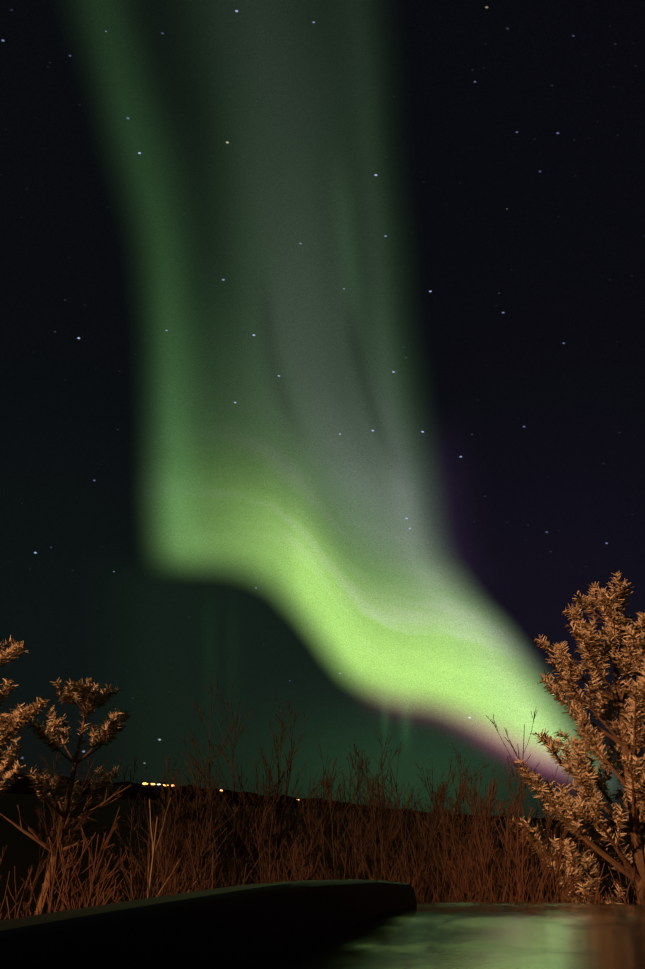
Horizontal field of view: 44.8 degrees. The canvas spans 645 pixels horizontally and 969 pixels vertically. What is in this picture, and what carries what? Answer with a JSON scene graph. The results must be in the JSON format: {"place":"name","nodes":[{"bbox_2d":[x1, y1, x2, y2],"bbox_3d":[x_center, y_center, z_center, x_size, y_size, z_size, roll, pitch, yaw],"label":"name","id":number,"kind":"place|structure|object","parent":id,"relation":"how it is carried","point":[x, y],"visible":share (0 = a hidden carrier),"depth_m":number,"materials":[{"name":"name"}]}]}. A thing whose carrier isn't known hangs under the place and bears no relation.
{"place":"outdoors","nodes":[
{"label":"outdoors","id":0,"kind":"place"},
{"bbox_2d":[1,772,628,824],"bbox_3d":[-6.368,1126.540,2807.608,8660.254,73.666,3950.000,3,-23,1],"label":"distant hills","id":1,"kind":"structure","parent":0,"point":[20,786],"depth_m":2241.14,"materials":[{"name":"black"}]},
{"bbox_2d":[141,783,298,800],"bbox_3d":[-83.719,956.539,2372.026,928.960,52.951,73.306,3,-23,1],"label":"distant lights","id":2,"kind":"object","parent":1,"relation":"on","point":[153,785],"visible":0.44,"depth_m":2366.46},
{"bbox_2d":[0,793,644,920],"bbox_3d":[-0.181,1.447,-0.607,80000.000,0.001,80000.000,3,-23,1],"label":"ground","id":3,"kind":"structure","parent":0,"point":[22,855],"depth_m":32.02,"materials":[{"name":"brown plant"}]},
{"bbox_2d":[0,636,50,795],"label":"pine tree","id":4,"kind":"object","parent":3,"relation":"on","point":[20,716],"visible":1,"depth_m":5.68,"materials":[{"name":"brown plant"}]},
{"bbox_2d":[7,860,45,917],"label":"bare shrub","id":5,"kind":"object","parent":3,"relation":"on","point":[28,877],"visible":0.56,"depth_m":4.02,"materials":[{"name":"brown plant"}]},
{"bbox_2d":[0,880,123,919],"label":"bare shrub","id":6,"kind":"object","parent":3,"relation":"on","point":[114,888],"visible":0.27,"depth_m":2.99,"materials":[{"name":"brown plant"}]},
{"bbox_2d":[0,836,125,919],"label":"bare shrub","id":7,"kind":"object","parent":3,"relation":"on","point":[55,878],"visible":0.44,"depth_m":4.78,"materials":[{"name":"brown plant"}]},
{"bbox_2d":[34,832,96,914],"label":"bare shrub","id":8,"kind":"object","parent":3,"relation":"on","point":[68,880],"visible":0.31,"depth_m":2.96,"materials":[{"name":"brown plant"}]},
{"bbox_2d":[0,677,131,914],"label":"pine tree","id":9,"kind":"object","parent":3,"relation":"on","point":[56,789],"visible":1,"depth_m":6.30,"materials":[{"name":"brown plant"}]},
{"bbox_2d":[28,751,106,915],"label":"bare shrub","id":10,"kind":"object","parent":3,"relation":"on","point":[53,818],"visible":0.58,"depth_m":9.64,"materials":[{"name":"brown plant"}]},
{"bbox_2d":[27,807,136,915],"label":"bare shrub","id":11,"kind":"object","parent":3,"relation":"on","point":[52,878],"visible":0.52,"depth_m":3.83,"materials":[{"name":"brown plant"}]},
{"bbox_2d":[6,886,186,918],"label":"bare shrub","id":12,"kind":"object","parent":3,"relation":"on","point":[27,909],"visible":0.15,"depth_m":2.95,"materials":[{"name":"brown plant"}]},
{"bbox_2d":[92,891,117,905],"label":"bare shrub","id":13,"kind":"object","parent":3,"relation":"on","point":[106,900],"depth_m":2.74,"materials":[{"name":"brown plant"}]},
{"bbox_2d":[64,824,164,908],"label":"bare shrub","id":14,"kind":"object","parent":3,"relation":"on","point":[92,883],"visible":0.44,"depth_m":3.27,"materials":[{"name":"brown plant"}]},
{"bbox_2d":[38,839,219,914],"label":"bare shrub","id":15,"kind":"object","parent":3,"relation":"on","point":[164,886],"visible":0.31,"depth_m":3.24,"materials":[{"name":"brown plant"}]},
{"bbox_2d":[120,760,183,898],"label":"bare shrub","id":16,"kind":"object","parent":3,"relation":"on","point":[160,814],"visible":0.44,"depth_m":10.65,"materials":[{"name":"brown plant"}]},
{"bbox_2d":[45,826,265,910],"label":"bare shrub","id":17,"kind":"object","parent":3,"relation":"on","point":[63,869],"visible":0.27,"depth_m":4.15,"materials":[{"name":"brown plant"}]},
{"bbox_2d":[100,754,215,900],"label":"bare shrub","id":18,"kind":"object","parent":3,"relation":"on","point":[171,852],"visible":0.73,"depth_m":6.25,"materials":[{"name":"brown plant"}]},
{"bbox_2d":[124,834,216,898],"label":"bare shrub","id":19,"kind":"object","parent":3,"relation":"on","point":[170,886],"visible":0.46,"depth_m":5.12,"materials":[{"name":"brown plant"}]},
{"bbox_2d":[147,797,199,897],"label":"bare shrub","id":20,"kind":"object","parent":3,"relation":"on","point":[154,845],"visible":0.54,"depth_m":3.84,"materials":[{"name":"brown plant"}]},
{"bbox_2d":[149,851,198,897],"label":"bare shrub","id":21,"kind":"object","parent":3,"relation":"on","point":[171,878],"visible":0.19,"depth_m":4.02,"materials":[{"name":"brown plant"}]},
{"bbox_2d":[174,876,185,893],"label":"bare shrub","id":22,"kind":"object","parent":3,"relation":"on","point":[175,882],"visible":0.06,"depth_m":3.47,"materials":[{"name":"brown plant"}]},
{"bbox_2d":[136,776,226,891],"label":"bare shrub","id":23,"kind":"object","parent":3,"relation":"on","point":[165,807],"visible":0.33,"depth_m":6.60,"materials":[{"name":"brown plant"}]},
{"bbox_2d":[115,807,275,900],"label":"bare shrub","id":24,"kind":"object","parent":3,"relation":"on","point":[208,859],"visible":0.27,"depth_m":5.34,"materials":[{"name":"brown plant"}]},
{"bbox_2d":[115,740,288,896],"bbox_3d":[-1.417,3.745,8.006,2.024,2.242,1.401,-3,-23,15],"label":"bare shrub","id":25,"kind":"object","parent":3,"relation":"on","point":[179,804],"visible":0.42,"depth_m":8.27,"materials":[{"name":"brown plant"}]},
{"bbox_2d":[170,795,243,893],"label":"bare shrub","id":26,"kind":"object","parent":3,"relation":"on","point":[201,862],"visible":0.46,"depth_m":6.12,"materials":[{"name":"brown plant"}]},
{"bbox_2d":[143,778,279,891],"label":"bare shrub","id":27,"kind":"object","parent":3,"relation":"on","point":[227,853],"visible":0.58,"depth_m":6.79,"materials":[{"name":"brown plant"}]},
{"bbox_2d":[191,863,246,891],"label":"bare shrub","id":28,"kind":"object","parent":3,"relation":"on","point":[209,877],"visible":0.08,"depth_m":4.16,"materials":[{"name":"brown plant"}]},
{"bbox_2d":[202,763,267,887],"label":"bare shrub","id":29,"kind":"object","parent":3,"relation":"on","point":[241,775],"visible":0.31,"depth_m":11.82,"materials":[{"name":"brown plant"}]},
{"bbox_2d":[153,670,328,886],"bbox_3d":[-1.023,3.451,8.118,2.011,2.906,1.450,-1,-23,9],"label":"bare shrub","id":30,"kind":"object","parent":3,"relation":"on","point":[288,761],"visible":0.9,"depth_m":8.30,"materials":[{"name":"brown plant"}]},
{"bbox_2d":[202,762,297,886],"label":"bare shrub","id":31,"kind":"object","parent":3,"relation":"on","point":[238,859],"visible":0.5,"depth_m":7.72,"materials":[{"name":"brown plant"}]},
{"bbox_2d":[237,791,320,882],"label":"bare shrub","id":32,"kind":"object","parent":3,"relation":"on","point":[308,820],"visible":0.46,"depth_m":5.81,"materials":[{"name":"brown plant"}]},
{"bbox_2d":[256,857,303,883],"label":"bare shrub","id":33,"kind":"object","parent":3,"relation":"on","point":[265,874],"visible":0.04,"depth_m":4.33,"materials":[{"name":"brown plant"}]},
{"bbox_2d":[234,811,328,885],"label":"bare shrub","id":34,"kind":"object","parent":3,"relation":"on","point":[268,872],"visible":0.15,"depth_m":5.39,"materials":[{"name":"brown plant"}]},
{"bbox_2d":[241,785,326,883],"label":"bare shrub","id":35,"kind":"object","parent":3,"relation":"on","point":[283,838],"visible":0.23,"depth_m":9.05,"materials":[{"name":"brown plant"}]},
{"bbox_2d":[274,838,312,881],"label":"bare shrub","id":36,"kind":"object","parent":3,"relation":"on","point":[293,862],"visible":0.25,"depth_m":4.71,"materials":[{"name":"brown plant"}]},
{"bbox_2d":[271,830,321,881],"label":"bare shrub","id":37,"kind":"object","parent":3,"relation":"on","point":[303,870],"visible":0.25,"depth_m":5.16,"materials":[{"name":"brown plant"}]},
{"bbox_2d":[249,744,383,881],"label":"bare shrub","id":38,"kind":"object","parent":3,"relation":"on","point":[322,819],"visible":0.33,"depth_m":9.99,"materials":[{"name":"brown plant"}]},
{"bbox_2d":[0,879,644,968],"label":"car estate with roof rails","id":39,"kind":"object","parent":3,"relation":"on","point":[346,924],"visible":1,"depth_m":0.57,"materials":[{"name":"black metal"}]},
{"bbox_2d":[298,776,350,879],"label":"bare shrub","id":40,"kind":"object","parent":3,"relation":"on","point":[334,838],"visible":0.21,"depth_m":12.52,"materials":[{"name":"brown plant"}]},
{"bbox_2d":[275,753,395,879],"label":"bare shrub","id":41,"kind":"object","parent":3,"relation":"on","point":[356,813],"visible":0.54,"depth_m":7.91,"materials":[{"name":"brown plant"}]},
{"bbox_2d":[317,836,365,879],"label":"bare shrub","id":42,"kind":"object","parent":3,"relation":"on","point":[359,870],"visible":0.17,"depth_m":4.86,"materials":[{"name":"brown plant"}]},
{"bbox_2d":[283,847,422,895],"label":"bare shrub","id":43,"kind":"object","parent":3,"relation":"on","point":[315,873],"visible":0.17,"depth_m":4.13,"materials":[{"name":"brown plant"}]},
{"bbox_2d":[324,744,407,879],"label":"bare shrub","id":44,"kind":"object","parent":3,"relation":"on","point":[359,783],"visible":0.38,"depth_m":9.90,"materials":[{"name":"brown plant"}]},
{"bbox_2d":[309,777,425,891],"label":"bare shrub","id":45,"kind":"object","parent":3,"relation":"on","point":[333,855],"visible":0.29,"depth_m":6.62,"materials":[{"name":"brown plant"}]},
{"bbox_2d":[315,782,423,879],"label":"bare shrub","id":46,"kind":"object","parent":3,"relation":"on","point":[384,834],"visible":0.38,"depth_m":7.73,"materials":[{"name":"brown plant"}]},
{"bbox_2d":[370,854,396,880],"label":"bare shrub","id":47,"kind":"object","parent":3,"relation":"on","point":[385,871],"visible":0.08,"depth_m":3.81,"materials":[{"name":"brown plant"}]},
{"bbox_2d":[335,787,435,891],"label":"bare shrub","id":48,"kind":"object","parent":3,"relation":"on","point":[379,840],"visible":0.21,"depth_m":8.16,"materials":[{"name":"brown plant"}]},
{"bbox_2d":[306,818,477,902],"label":"bare shrub","id":49,"kind":"object","parent":3,"relation":"on","point":[379,878],"visible":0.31,"depth_m":5.33,"materials":[{"name":"brown plant"}]},
{"bbox_2d":[343,726,458,902],"bbox_3d":[1.084,4.823,10.952,1.741,2.751,0.974,8,-23,-12],"label":"bare shrub","id":50,"kind":"object","parent":3,"relation":"on","point":[399,838],"visible":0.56,"depth_m":10.98,"materials":[{"name":"brown plant"}]},
{"bbox_2d":[330,806,495,902],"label":"bare shrub","id":51,"kind":"object","parent":3,"relation":"on","point":[354,839],"visible":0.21,"depth_m":5.65,"materials":[{"name":"brown plant"}]},
{"bbox_2d":[349,756,477,902],"bbox_3d":[0.888,3.655,7.342,1.348,2.123,1.064,3,-23,1],"label":"bare shrub","id":52,"kind":"object","parent":3,"relation":"on","point":[376,869],"visible":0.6,"depth_m":7.42,"materials":[{"name":"brown plant"}]},
{"bbox_2d":[376,794,476,902],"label":"bare shrub","id":53,"kind":"object","parent":3,"relation":"on","point":[443,885],"visible":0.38,"depth_m":6.16,"materials":[{"name":"brown plant"}]},
{"bbox_2d":[413,787,463,902],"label":"bare shrub","id":54,"kind":"object","parent":3,"relation":"on","point":[437,830],"visible":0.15,"depth_m":13.45,"materials":[{"name":"brown plant"}]},
{"bbox_2d":[370,742,508,902],"bbox_3d":[1.106,3.618,7.471,1.315,2.309,1.604,3,-23,1],"label":"bare shrub","id":55,"kind":"object","parent":3,"relation":"on","point":[457,822],"visible":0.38,"depth_m":7.73,"materials":[{"name":"brown plant"}]},
{"bbox_2d":[417,821,498,902],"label":"bare shrub","id":56,"kind":"object","parent":3,"relation":"on","point":[457,891],"visible":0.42,"depth_m":4.86,"materials":[{"name":"brown plant"}]},
{"bbox_2d":[414,768,506,902],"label":"bare shrub","id":57,"kind":"object","parent":3,"relation":"on","point":[490,815],"visible":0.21,"depth_m":8.98,"materials":[{"name":"brown plant"}]},
{"bbox_2d":[401,792,520,902],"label":"bare shrub","id":58,"kind":"object","parent":3,"relation":"on","point":[469,879],"visible":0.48,"depth_m":6.38,"materials":[{"name":"brown plant"}]},
{"bbox_2d":[416,802,533,902],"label":"bare shrub","id":59,"kind":"object","parent":3,"relation":"on","point":[507,857],"visible":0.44,"depth_m":5.42,"materials":[{"name":"brown plant"}]},
{"bbox_2d":[450,839,507,902],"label":"bare shrub","id":60,"kind":"object","parent":3,"relation":"on","point":[486,894],"visible":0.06,"depth_m":4.22,"materials":[{"name":"brown plant"}]},
{"bbox_2d":[462,798,541,901],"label":"bare shrub","id":61,"kind":"object","parent":3,"relation":"on","point":[515,832],"visible":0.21,"depth_m":7.52,"materials":[{"name":"brown plant"}]},
{"bbox_2d":[431,773,577,902],"bbox_3d":[1.513,3.555,6.883,1.160,2.013,1.195,3,-23,1],"label":"bare shrub","id":62,"kind":"object","parent":3,"relation":"on","point":[478,825],"visible":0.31,"depth_m":6.95,"materials":[{"name":"brown plant"}]},
{"bbox_2d":[438,769,578,902],"bbox_3d":[1.166,2.706,4.689,0.815,1.865,0.840,13,-24,-22],"label":"bare shrub","id":63,"kind":"object","parent":3,"relation":"on","point":[504,877],"visible":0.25,"depth_m":4.92,"materials":[{"name":"brown plant"}]},
{"bbox_2d":[446,814,578,902],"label":"bare shrub","id":64,"kind":"object","parent":3,"relation":"on","point":[535,901],"visible":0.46,"depth_m":4.15,"materials":[{"name":"brown plant"}]},
{"bbox_2d":[442,709,626,902],"bbox_3d":[1.643,3.014,6.163,1.664,2.476,1.374,-13,-27,34],"label":"bare shrub","id":65,"kind":"object","parent":3,"relation":"on","point":[511,812],"visible":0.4,"depth_m":6.32,"materials":[{"name":"brown plant"}]},
{"bbox_2d":[484,802,608,903],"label":"bare shrub","id":66,"kind":"object","parent":3,"relation":"on","point":[517,880],"visible":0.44,"depth_m":4.41,"materials":[{"name":"brown plant"}]},
{"bbox_2d":[508,572,644,904],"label":"pine tree","id":67,"kind":"object","parent":3,"relation":"on","point":[631,776],"visible":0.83,"depth_m":5.66,"materials":[{"name":"brown plant"}]},
{"bbox_2d":[558,863,641,904],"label":"bare shrub","id":68,"kind":"object","parent":3,"relation":"on","point":[571,880],"visible":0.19,"depth_m":4.28,"materials":[{"name":"brown plant"}]},
{"bbox_2d":[564,860,641,904],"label":"bare shrub","id":69,"kind":"object","parent":3,"relation":"on","point":[607,897],"visible":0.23,"depth_m":3.93,"materials":[{"name":"brown plant"}]},
{"bbox_2d":[0,0,644,819],"label":"sky","id":70,"kind":"structure","parent":0,"point":[322,322],"materials":[{"name":"black"}]}
]}

